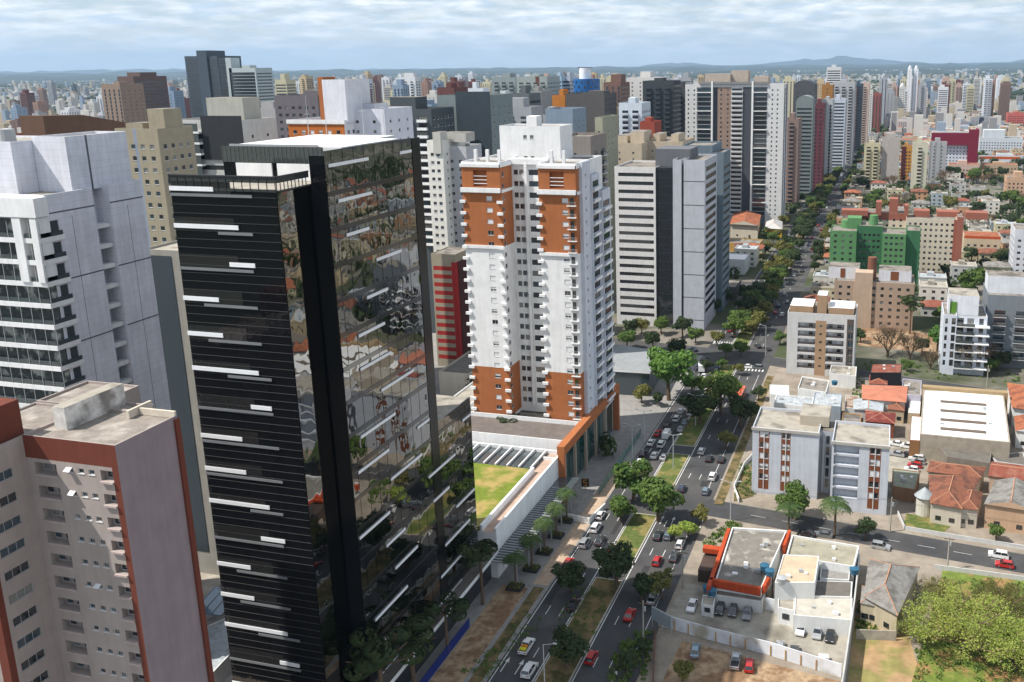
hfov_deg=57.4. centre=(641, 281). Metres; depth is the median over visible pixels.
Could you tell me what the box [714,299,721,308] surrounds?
tree
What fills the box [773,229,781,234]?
tree
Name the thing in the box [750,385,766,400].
tree
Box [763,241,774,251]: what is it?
tree
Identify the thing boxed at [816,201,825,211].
tree
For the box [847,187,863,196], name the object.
house
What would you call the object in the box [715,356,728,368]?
tree
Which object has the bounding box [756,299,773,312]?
tree
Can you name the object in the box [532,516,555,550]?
palm tree
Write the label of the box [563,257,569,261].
window
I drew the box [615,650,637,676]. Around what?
tree
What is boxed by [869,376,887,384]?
house
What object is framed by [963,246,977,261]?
tree
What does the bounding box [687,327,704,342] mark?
tree
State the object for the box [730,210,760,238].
house
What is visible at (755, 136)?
window
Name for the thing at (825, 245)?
house
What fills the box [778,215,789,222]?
tree
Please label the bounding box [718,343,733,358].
tree
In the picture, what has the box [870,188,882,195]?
tree
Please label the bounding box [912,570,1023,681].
grass lot
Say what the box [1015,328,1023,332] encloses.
window
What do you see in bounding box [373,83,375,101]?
tower block
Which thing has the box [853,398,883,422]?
house
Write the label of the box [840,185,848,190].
tree
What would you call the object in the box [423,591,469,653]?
tree
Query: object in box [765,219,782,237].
house
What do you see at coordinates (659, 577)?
tree
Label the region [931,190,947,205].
house
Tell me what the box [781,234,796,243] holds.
tree
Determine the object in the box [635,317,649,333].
tree
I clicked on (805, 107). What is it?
tower block
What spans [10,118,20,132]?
tower block
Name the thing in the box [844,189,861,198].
house
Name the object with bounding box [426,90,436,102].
tower block
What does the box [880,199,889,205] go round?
tree
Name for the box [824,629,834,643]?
car
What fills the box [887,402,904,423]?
house
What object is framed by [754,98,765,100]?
window
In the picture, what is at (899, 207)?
balconies
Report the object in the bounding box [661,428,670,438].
van
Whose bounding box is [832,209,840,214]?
tree
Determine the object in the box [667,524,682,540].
tree
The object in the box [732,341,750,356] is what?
tree
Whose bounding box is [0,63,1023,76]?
hills
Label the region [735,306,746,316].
tree
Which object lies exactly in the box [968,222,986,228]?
house
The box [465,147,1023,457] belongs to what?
garden trees
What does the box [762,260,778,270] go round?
tree
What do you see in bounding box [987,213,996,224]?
bare tree
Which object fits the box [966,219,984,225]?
house
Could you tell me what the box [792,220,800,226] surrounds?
tree
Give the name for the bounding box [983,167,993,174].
tree
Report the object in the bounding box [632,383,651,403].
tree
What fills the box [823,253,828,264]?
house
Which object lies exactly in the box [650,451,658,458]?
car
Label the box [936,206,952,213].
house
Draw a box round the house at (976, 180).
[966,176,978,182]
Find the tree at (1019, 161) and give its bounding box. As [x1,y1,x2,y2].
[1014,158,1023,165]
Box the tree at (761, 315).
[749,311,768,330]
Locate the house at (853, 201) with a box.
[843,198,860,207]
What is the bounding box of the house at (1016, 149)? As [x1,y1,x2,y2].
[1011,147,1022,153]
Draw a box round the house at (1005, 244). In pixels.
[1000,239,1009,249]
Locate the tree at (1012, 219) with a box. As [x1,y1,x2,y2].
[1007,216,1016,222]
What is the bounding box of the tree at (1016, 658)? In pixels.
[970,615,1023,674]
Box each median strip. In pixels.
[534,577,622,681]
[612,513,655,563]
[655,453,689,485]
[674,388,718,446]
[714,364,735,376]
[733,309,762,344]
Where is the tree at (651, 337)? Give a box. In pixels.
[643,331,659,345]
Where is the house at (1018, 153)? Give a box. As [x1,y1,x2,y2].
[1013,151,1023,155]
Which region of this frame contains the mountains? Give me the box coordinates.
[0,56,1023,73]
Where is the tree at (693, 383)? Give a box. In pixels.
[683,376,703,391]
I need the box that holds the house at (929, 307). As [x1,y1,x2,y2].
[920,300,945,316]
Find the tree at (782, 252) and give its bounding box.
[778,249,789,255]
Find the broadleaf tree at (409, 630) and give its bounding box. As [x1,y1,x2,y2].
[386,613,435,681]
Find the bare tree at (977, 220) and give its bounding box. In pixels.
[962,209,982,222]
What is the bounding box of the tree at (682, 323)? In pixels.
[671,316,692,337]
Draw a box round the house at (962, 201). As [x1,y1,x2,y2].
[954,198,969,206]
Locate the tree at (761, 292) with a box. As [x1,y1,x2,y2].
[749,287,765,294]
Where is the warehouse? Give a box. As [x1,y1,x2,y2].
[919,384,1009,460]
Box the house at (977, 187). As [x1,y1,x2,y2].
[971,184,984,190]
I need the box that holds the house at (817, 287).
[810,280,834,300]
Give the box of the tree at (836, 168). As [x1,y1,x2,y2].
[833,166,844,176]
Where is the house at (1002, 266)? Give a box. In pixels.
[982,261,1011,277]
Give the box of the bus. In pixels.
[738,386,745,399]
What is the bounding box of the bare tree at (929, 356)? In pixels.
[919,349,940,368]
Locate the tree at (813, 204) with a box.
[808,201,818,207]
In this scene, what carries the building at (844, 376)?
on the pavement at (792, 382)
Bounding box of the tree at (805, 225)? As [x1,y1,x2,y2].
[795,223,808,238]
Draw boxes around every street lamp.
[543,642,556,681]
[664,432,681,468]
[721,479,740,519]
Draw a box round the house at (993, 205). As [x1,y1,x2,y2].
[981,197,999,213]
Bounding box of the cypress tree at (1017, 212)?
[1014,200,1019,222]
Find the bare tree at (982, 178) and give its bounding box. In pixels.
[978,174,987,184]
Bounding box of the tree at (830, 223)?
[824,220,834,227]
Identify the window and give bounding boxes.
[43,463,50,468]
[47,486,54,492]
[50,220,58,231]
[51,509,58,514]
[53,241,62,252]
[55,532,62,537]
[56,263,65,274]
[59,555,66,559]
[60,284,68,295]
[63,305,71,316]
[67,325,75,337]
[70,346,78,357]
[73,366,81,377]
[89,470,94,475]
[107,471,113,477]
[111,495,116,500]
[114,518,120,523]
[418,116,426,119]
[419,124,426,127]
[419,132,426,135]
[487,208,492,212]
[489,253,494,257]
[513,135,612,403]
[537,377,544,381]
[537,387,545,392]
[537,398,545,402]
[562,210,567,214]
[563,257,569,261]
[573,324,576,331]
[698,89,710,91]
[698,93,710,96]
[698,98,710,100]
[698,102,710,105]
[698,107,710,109]
[698,112,710,114]
[698,116,710,119]
[698,121,710,123]
[698,125,710,128]
[698,130,710,132]
[698,134,710,137]
[754,93,766,96]
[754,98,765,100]
[754,102,765,105]
[754,107,765,110]
[754,112,765,114]
[754,116,765,119]
[754,121,765,124]
[754,126,765,128]
[754,130,765,133]
[754,135,765,137]
[754,140,765,142]
[755,88,766,91]
[782,613,788,619]
[848,325,853,330]
[861,613,867,618]
[866,218,901,226]
[874,482,878,488]
[883,621,888,628]
[884,237,902,262]
[957,318,963,323]
[957,327,962,331]
[964,361,970,365]
[966,336,972,340]
[967,318,973,323]
[979,319,983,324]
[992,335,1003,339]
[992,343,1002,347]
[993,327,1003,330]
[994,310,1005,314]
[994,318,1004,322]
[1012,353,1023,357]
[1013,345,1023,348]
[1014,336,1023,340]
[1015,320,1023,323]
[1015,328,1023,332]
[1016,311,1023,315]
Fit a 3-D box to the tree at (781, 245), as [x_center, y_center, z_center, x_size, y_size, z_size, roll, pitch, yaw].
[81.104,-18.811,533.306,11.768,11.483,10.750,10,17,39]
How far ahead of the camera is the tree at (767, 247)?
541.70 m
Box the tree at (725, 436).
[717,430,738,448]
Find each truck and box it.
[517,637,535,654]
[698,361,704,372]
[729,651,741,670]
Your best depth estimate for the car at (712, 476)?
249.65 m
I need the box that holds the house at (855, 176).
[851,174,865,185]
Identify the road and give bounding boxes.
[487,135,1023,681]
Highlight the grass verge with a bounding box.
[714,375,773,504]
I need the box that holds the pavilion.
[613,344,659,395]
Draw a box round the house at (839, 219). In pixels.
[836,215,847,223]
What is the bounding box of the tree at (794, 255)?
[785,250,801,266]
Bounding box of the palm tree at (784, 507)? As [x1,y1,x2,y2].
[775,501,802,529]
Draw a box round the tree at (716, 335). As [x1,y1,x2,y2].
[710,331,725,344]
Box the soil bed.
[429,585,527,681]
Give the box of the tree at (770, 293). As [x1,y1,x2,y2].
[763,290,778,298]
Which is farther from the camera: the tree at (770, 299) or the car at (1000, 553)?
the tree at (770, 299)
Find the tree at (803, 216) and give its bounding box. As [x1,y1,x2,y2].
[796,212,809,218]
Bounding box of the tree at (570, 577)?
[550,560,585,592]
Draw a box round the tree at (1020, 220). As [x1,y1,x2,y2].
[1016,217,1023,222]
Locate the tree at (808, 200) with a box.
[805,197,816,205]
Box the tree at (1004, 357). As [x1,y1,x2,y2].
[990,350,1011,370]
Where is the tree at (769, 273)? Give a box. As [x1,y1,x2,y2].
[759,269,775,279]
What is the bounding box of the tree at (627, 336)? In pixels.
[617,330,636,345]
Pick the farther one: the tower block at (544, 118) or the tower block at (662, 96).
the tower block at (662, 96)
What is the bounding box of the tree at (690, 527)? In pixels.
[678,520,699,537]
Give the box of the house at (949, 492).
[928,475,981,527]
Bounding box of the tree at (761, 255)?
[759,253,764,261]
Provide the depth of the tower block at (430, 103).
514.88 m
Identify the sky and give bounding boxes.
[0,0,1023,71]
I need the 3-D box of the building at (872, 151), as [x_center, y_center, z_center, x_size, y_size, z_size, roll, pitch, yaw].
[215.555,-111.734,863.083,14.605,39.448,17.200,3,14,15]
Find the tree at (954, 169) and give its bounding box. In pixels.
[945,166,961,173]
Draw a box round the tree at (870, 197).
[867,193,880,200]
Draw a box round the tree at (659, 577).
[647,567,674,598]
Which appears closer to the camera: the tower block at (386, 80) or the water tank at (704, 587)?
the water tank at (704, 587)
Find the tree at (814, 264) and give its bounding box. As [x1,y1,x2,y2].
[809,261,820,271]
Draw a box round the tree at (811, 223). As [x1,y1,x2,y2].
[800,219,814,228]
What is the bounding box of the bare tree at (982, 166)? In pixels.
[979,163,988,177]
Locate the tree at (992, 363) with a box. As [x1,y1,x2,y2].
[984,358,1000,374]
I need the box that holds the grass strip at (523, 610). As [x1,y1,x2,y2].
[468,586,543,681]
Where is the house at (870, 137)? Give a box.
[868,134,875,142]
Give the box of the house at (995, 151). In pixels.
[992,149,1003,154]
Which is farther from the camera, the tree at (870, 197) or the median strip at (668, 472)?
the tree at (870, 197)
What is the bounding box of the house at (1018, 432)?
[1013,414,1023,448]
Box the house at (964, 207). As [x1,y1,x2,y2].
[957,204,971,213]
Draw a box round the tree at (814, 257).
[810,254,821,260]
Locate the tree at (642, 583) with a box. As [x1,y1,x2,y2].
[631,572,655,600]
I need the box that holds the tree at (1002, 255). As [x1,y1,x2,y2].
[991,248,1008,260]
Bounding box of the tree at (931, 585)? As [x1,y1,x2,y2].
[915,575,958,601]
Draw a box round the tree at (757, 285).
[750,281,767,289]
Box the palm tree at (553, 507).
[544,502,566,534]
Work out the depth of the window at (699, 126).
643.79 m
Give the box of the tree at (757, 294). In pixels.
[741,289,765,300]
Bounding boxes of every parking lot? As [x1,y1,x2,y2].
[665,584,847,665]
[887,431,910,510]
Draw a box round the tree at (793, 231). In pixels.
[789,227,796,235]
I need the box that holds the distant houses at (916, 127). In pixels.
[0,68,1023,148]
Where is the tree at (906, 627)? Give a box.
[891,605,944,643]
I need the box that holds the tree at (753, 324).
[744,318,761,334]
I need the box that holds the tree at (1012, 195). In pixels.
[1001,189,1019,202]
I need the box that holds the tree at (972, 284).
[961,281,975,288]
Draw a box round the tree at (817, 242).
[812,239,824,246]
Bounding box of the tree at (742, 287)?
[738,284,751,295]
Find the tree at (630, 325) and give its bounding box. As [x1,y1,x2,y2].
[622,319,637,330]
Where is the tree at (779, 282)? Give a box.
[765,277,783,289]
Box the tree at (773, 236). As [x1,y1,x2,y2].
[767,232,779,242]
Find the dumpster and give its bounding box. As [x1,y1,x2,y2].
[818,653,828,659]
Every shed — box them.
[715,590,764,613]
[814,581,851,598]
[820,568,849,581]
[845,395,858,413]
[907,401,920,424]
[939,448,990,477]
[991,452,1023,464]
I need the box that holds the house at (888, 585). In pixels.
[863,558,919,635]
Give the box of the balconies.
[880,140,981,305]
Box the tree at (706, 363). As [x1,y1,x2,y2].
[699,359,713,371]
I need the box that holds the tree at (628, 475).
[611,458,653,501]
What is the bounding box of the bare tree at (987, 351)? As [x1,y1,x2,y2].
[955,336,999,365]
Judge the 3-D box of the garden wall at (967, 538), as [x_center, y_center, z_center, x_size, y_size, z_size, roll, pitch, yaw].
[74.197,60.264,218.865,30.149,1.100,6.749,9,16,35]
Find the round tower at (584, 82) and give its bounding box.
[573,67,599,92]
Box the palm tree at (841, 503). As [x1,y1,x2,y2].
[818,496,852,535]
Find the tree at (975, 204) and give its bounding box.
[969,201,985,210]
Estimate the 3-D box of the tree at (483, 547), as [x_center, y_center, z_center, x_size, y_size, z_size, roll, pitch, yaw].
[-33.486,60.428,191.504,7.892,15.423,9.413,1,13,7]
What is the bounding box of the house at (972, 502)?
[961,489,982,528]
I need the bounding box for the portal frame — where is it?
[557,383,619,483]
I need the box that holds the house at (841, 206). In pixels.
[837,203,854,215]
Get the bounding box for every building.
[0,380,214,681]
[19,115,125,135]
[149,240,219,574]
[200,572,220,619]
[207,618,231,681]
[454,382,612,476]
[472,442,579,581]
[698,527,790,597]
[729,238,762,251]
[729,253,748,274]
[729,279,740,300]
[752,403,834,498]
[769,385,788,407]
[774,394,813,409]
[774,554,818,614]
[778,599,793,626]
[786,291,857,375]
[787,535,858,590]
[793,598,851,636]
[798,376,828,396]
[813,392,841,421]
[828,256,914,330]
[829,214,920,283]
[829,365,856,388]
[829,420,890,514]
[841,197,987,274]
[842,413,861,421]
[863,140,880,180]
[870,364,901,385]
[880,133,899,183]
[889,117,927,131]
[892,468,919,502]
[900,142,911,179]
[902,379,921,411]
[909,415,920,455]
[910,137,927,188]
[927,138,946,180]
[931,128,978,165]
[938,287,989,375]
[948,160,979,173]
[952,119,970,126]
[953,101,962,112]
[962,231,1000,258]
[970,115,988,125]
[978,129,1022,154]
[978,154,1019,162]
[981,161,1017,176]
[982,270,1023,368]
[1003,171,1023,193]
[1005,111,1023,125]
[1008,223,1023,271]
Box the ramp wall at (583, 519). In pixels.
[563,503,605,523]
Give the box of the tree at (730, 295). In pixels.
[726,289,734,299]
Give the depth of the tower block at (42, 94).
2382.73 m
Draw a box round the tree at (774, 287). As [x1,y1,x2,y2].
[762,283,779,292]
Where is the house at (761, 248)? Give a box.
[741,243,764,259]
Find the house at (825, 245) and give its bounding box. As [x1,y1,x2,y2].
[823,243,829,253]
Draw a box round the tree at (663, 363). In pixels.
[647,346,697,400]
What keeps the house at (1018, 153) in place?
on the pavement
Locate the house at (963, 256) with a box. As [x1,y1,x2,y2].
[961,249,969,261]
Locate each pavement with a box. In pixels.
[207,333,702,681]
[612,294,741,347]
[636,516,1023,681]
[713,366,1023,553]
[729,245,773,281]
[730,214,795,241]
[774,291,1023,390]
[785,200,804,212]
[804,253,1007,299]
[823,223,1000,248]
[839,192,1023,221]
[849,175,1002,195]
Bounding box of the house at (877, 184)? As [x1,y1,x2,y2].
[870,180,886,189]
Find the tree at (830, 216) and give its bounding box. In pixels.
[826,212,836,219]
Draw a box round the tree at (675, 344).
[666,338,686,351]
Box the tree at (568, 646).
[548,623,589,668]
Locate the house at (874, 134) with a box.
[869,132,877,139]
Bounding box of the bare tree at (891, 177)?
[883,175,898,187]
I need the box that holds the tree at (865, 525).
[853,516,877,539]
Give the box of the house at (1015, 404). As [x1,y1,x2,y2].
[1007,383,1023,426]
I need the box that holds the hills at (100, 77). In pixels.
[0,66,1023,82]
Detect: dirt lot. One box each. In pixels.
[662,641,840,681]
[848,616,916,681]
[858,328,938,353]
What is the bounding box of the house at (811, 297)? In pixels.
[804,295,830,301]
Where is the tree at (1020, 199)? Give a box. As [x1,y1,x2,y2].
[1015,195,1023,212]
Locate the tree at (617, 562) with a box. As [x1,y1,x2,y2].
[591,540,634,588]
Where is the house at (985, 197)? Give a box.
[977,195,996,200]
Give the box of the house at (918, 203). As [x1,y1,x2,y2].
[911,200,930,211]
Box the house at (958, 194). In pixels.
[951,191,965,197]
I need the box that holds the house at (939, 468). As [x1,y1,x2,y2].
[927,460,986,490]
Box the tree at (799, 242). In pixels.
[794,238,805,251]
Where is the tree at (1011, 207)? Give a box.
[1004,203,1015,212]
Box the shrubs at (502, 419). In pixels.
[496,413,519,422]
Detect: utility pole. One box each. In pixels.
[637,600,647,636]
[678,550,687,587]
[887,497,896,531]
[944,536,954,565]
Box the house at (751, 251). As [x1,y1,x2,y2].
[734,243,758,266]
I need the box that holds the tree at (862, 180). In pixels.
[855,176,869,185]
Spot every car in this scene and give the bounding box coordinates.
[520,661,537,678]
[562,557,574,566]
[566,597,580,611]
[578,537,590,548]
[584,650,598,664]
[589,522,601,532]
[594,535,605,545]
[595,510,605,519]
[603,542,613,550]
[623,607,636,621]
[639,450,647,456]
[646,439,655,445]
[646,592,658,605]
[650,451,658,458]
[651,555,662,566]
[652,530,663,540]
[653,430,661,436]
[657,440,665,447]
[659,453,668,460]
[663,421,671,427]
[663,531,672,540]
[668,551,679,562]
[672,414,680,421]
[675,539,685,548]
[677,408,684,413]
[677,425,684,431]
[677,484,686,492]
[681,419,688,424]
[686,598,697,612]
[688,347,697,351]
[690,643,700,658]
[697,447,705,454]
[701,487,709,494]
[705,455,712,461]
[708,472,716,480]
[714,601,725,615]
[717,456,724,462]
[727,603,737,617]
[742,606,752,620]
[744,657,753,672]
[751,364,762,369]
[776,640,784,645]
[790,644,799,650]
[795,628,804,636]
[796,529,815,537]
[812,628,821,639]
[815,530,832,538]
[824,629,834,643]
[870,539,890,550]
[889,450,904,457]
[890,440,903,446]
[900,442,909,447]
[904,465,918,470]
[907,461,922,467]
[908,454,924,459]
[911,458,925,464]
[988,549,1008,559]
[995,559,1013,568]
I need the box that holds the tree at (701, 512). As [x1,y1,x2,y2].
[690,503,708,524]
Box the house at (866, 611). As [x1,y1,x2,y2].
[860,585,873,624]
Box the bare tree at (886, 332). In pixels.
[871,324,906,356]
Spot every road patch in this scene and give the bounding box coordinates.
[543,584,559,603]
[610,522,621,534]
[641,565,649,572]
[667,430,679,440]
[700,480,708,486]
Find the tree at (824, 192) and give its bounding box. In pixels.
[815,189,829,197]
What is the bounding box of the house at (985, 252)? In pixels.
[976,248,1002,264]
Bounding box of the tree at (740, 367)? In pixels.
[732,364,744,374]
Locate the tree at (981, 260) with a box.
[978,257,991,265]
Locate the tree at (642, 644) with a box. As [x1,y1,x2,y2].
[635,637,650,652]
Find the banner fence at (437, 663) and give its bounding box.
[419,618,469,681]
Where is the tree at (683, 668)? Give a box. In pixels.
[672,659,694,680]
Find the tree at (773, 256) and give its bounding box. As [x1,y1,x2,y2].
[769,254,777,262]
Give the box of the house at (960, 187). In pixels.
[949,181,965,192]
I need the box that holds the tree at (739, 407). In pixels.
[727,392,760,426]
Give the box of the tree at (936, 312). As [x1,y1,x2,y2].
[931,306,940,321]
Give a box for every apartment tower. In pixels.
[0,129,170,409]
[459,115,615,420]
[685,70,787,224]
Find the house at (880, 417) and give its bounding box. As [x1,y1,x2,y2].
[865,410,895,437]
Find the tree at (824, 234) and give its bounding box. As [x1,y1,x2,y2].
[818,231,829,242]
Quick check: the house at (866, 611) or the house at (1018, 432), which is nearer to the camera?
the house at (866, 611)
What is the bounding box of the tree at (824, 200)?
[818,198,826,203]
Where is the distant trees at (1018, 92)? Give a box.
[0,71,1023,131]
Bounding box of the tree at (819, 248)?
[810,244,824,254]
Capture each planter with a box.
[506,581,524,592]
[522,562,540,573]
[535,546,552,555]
[548,529,564,539]
[558,516,573,523]
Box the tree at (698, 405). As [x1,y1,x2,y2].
[679,390,721,423]
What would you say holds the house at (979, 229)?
on the pavement at (988, 226)
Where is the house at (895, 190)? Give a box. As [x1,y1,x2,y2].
[887,186,902,199]
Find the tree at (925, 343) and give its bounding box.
[915,337,929,354]
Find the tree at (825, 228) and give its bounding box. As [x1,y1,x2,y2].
[822,226,828,232]
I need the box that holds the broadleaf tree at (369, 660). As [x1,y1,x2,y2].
[343,626,426,681]
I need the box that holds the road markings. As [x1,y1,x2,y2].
[489,168,998,681]
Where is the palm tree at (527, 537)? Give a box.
[518,532,542,567]
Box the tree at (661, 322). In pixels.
[653,315,668,334]
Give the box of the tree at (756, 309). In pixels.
[748,306,765,314]
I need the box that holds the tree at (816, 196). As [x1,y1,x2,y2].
[807,195,819,201]
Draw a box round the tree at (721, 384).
[697,369,742,413]
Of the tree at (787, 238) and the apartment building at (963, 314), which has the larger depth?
the tree at (787, 238)
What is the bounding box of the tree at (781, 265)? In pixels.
[774,263,790,279]
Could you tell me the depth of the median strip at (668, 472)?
258.33 m
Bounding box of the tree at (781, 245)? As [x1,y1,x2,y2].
[773,240,792,250]
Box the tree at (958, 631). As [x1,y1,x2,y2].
[892,577,1023,662]
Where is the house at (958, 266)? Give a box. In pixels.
[950,259,976,284]
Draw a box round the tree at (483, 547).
[456,538,497,604]
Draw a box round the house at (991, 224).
[990,219,1007,229]
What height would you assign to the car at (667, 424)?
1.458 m
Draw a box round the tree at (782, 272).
[769,267,786,278]
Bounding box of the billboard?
[651,606,671,636]
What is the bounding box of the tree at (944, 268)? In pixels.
[939,264,949,272]
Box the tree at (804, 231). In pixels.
[797,225,812,239]
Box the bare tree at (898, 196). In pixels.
[889,191,910,205]
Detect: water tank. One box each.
[702,583,711,592]
[707,587,716,597]
[760,562,769,574]
[765,567,774,597]
[777,575,786,584]
[849,566,858,574]
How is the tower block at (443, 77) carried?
on the ground
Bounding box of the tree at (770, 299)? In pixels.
[764,295,773,303]
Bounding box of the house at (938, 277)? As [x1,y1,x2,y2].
[918,271,946,288]
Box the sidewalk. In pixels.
[533,474,615,585]
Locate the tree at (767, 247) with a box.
[763,243,770,254]
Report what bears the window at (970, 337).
in the apartment building at (963, 314)
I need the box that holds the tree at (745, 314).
[729,309,751,330]
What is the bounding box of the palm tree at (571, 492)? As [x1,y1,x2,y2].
[555,487,577,518]
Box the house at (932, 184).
[927,181,940,188]
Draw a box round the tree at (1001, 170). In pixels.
[997,166,1008,174]
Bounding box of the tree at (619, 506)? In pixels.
[609,494,637,521]
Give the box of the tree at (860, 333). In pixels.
[856,328,865,342]
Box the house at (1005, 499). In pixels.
[984,477,1023,533]
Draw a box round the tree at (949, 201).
[942,195,958,207]
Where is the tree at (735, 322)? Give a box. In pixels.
[722,313,744,337]
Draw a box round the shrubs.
[460,360,1023,681]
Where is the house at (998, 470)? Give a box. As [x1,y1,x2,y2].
[988,461,1023,493]
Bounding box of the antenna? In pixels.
[380,89,384,135]
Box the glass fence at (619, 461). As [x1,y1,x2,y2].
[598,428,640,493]
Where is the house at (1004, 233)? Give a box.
[998,229,1009,243]
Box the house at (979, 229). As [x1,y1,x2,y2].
[968,227,991,231]
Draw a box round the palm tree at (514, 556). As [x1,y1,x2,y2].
[501,549,526,586]
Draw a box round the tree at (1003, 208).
[998,205,1009,212]
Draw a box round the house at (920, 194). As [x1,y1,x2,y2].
[911,188,927,199]
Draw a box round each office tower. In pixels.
[168,135,498,681]
[614,146,716,329]
[683,141,730,310]
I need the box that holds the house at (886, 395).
[862,384,907,412]
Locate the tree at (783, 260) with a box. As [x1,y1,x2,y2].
[773,255,793,267]
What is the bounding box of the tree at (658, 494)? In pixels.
[636,475,685,521]
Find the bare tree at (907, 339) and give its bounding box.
[896,332,927,359]
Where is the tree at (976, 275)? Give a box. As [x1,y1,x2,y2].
[958,267,985,284]
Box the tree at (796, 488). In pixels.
[774,479,809,519]
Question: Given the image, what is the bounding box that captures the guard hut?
[701,595,714,617]
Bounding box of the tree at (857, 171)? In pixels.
[851,169,865,175]
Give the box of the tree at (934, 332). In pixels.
[928,325,939,351]
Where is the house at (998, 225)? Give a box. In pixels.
[993,220,1015,232]
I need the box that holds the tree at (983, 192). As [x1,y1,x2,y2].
[980,189,989,195]
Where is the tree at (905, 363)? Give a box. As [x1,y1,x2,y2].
[900,358,914,371]
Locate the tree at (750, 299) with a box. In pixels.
[734,294,759,308]
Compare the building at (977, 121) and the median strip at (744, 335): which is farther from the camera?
the building at (977, 121)
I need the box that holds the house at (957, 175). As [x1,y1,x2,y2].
[946,171,960,182]
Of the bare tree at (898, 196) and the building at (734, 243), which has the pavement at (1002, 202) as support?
the bare tree at (898, 196)
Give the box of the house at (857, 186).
[849,184,864,193]
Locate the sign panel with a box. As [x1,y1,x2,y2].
[581,478,588,490]
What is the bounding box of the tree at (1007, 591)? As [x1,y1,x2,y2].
[963,575,1023,626]
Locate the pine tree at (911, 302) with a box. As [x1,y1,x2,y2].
[900,294,924,333]
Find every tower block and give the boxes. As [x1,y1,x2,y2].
[9,99,19,107]
[10,104,27,119]
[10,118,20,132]
[20,89,35,114]
[29,91,38,100]
[32,101,48,114]
[32,111,46,114]
[36,88,48,109]
[46,80,56,104]
[60,107,78,114]
[67,96,77,108]
[71,83,78,98]
[83,86,88,95]
[87,99,99,113]
[96,95,103,110]
[101,82,147,122]
[114,108,197,246]
[117,72,169,118]
[168,80,177,87]
[168,86,186,118]
[182,97,276,174]
[183,89,188,97]
[184,50,241,117]
[184,97,191,117]
[225,58,274,106]
[260,101,277,138]
[274,90,320,138]
[275,74,295,94]
[286,77,370,137]
[296,80,299,93]
[299,75,313,93]
[355,102,413,138]
[359,75,373,101]
[361,71,372,80]
[373,75,378,101]
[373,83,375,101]
[377,74,383,101]
[381,76,391,99]
[384,84,392,99]
[390,96,454,332]
[392,79,409,96]
[401,73,421,95]
[421,78,431,95]
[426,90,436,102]
[427,99,437,106]
[427,131,474,251]
[431,247,470,366]
[432,81,441,89]
[437,83,467,94]
[437,92,512,156]
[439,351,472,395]
[440,72,447,86]
[447,77,464,86]
[450,143,481,246]
[455,74,464,80]
[467,79,479,87]
[468,71,475,80]
[468,82,488,91]
[482,79,491,92]
[492,73,516,93]
[512,85,540,105]
[512,98,542,123]
[516,74,559,94]
[530,86,551,113]
[543,106,556,123]
[545,107,585,132]
[552,89,567,106]
[557,72,567,88]
[565,72,578,92]
[566,90,616,131]
[572,132,607,186]
[595,115,617,297]
[598,74,605,89]
[603,74,629,107]
[617,108,618,134]
[618,130,652,164]
[619,97,650,134]
[627,71,669,101]
[640,117,661,137]
[643,78,680,136]
[646,132,694,160]
[678,73,693,83]
[681,82,685,131]
[698,74,704,82]
[773,75,779,81]
[783,76,795,117]
[785,112,801,207]
[793,80,817,111]
[796,75,801,80]
[796,95,815,199]
[813,99,825,189]
[817,79,824,98]
[821,82,833,102]
[822,96,834,174]
[826,65,842,83]
[832,94,846,175]
[833,79,856,163]
[853,88,856,156]
[854,81,863,152]
[861,81,869,144]
[868,90,872,134]
[872,91,881,131]
[880,74,887,124]
[885,88,894,126]
[887,80,892,87]
[892,82,897,96]
[898,83,904,109]
[900,76,906,88]
[904,89,907,115]
[906,75,913,110]
[907,66,911,111]
[912,66,918,110]
[916,82,926,117]
[926,78,930,98]
[933,84,937,90]
[937,85,948,116]
[942,76,948,84]
[942,82,949,113]
[949,78,955,102]
[954,83,961,102]
[962,82,970,112]
[965,84,974,112]
[973,76,980,106]
[980,82,983,105]
[981,75,992,116]
[991,80,995,116]
[995,77,1002,100]
[998,81,1010,120]
[1000,77,1009,82]
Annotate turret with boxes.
[914,487,931,516]
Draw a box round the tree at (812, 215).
[808,211,817,219]
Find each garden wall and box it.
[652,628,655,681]
[734,454,751,501]
[856,629,896,640]
[897,511,1023,549]
[934,564,1023,580]
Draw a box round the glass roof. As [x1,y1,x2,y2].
[204,586,223,615]
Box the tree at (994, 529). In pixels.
[987,522,1005,540]
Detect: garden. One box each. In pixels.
[734,466,752,500]
[904,513,950,531]
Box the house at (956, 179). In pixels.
[948,177,963,182]
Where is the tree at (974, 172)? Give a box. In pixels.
[967,167,981,182]
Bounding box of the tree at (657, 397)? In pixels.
[653,392,663,405]
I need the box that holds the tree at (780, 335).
[773,330,786,344]
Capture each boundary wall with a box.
[659,617,841,676]
[761,596,853,623]
[841,554,859,681]
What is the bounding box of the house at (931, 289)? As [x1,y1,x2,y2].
[918,279,947,301]
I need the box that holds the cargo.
[519,644,527,650]
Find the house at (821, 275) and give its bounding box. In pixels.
[813,270,834,282]
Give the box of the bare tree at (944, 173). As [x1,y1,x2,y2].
[937,169,952,184]
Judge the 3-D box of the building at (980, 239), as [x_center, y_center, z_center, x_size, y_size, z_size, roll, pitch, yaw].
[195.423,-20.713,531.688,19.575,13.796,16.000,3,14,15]
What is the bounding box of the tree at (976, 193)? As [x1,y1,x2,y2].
[972,190,980,200]
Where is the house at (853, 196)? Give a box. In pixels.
[845,195,862,206]
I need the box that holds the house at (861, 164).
[857,162,863,168]

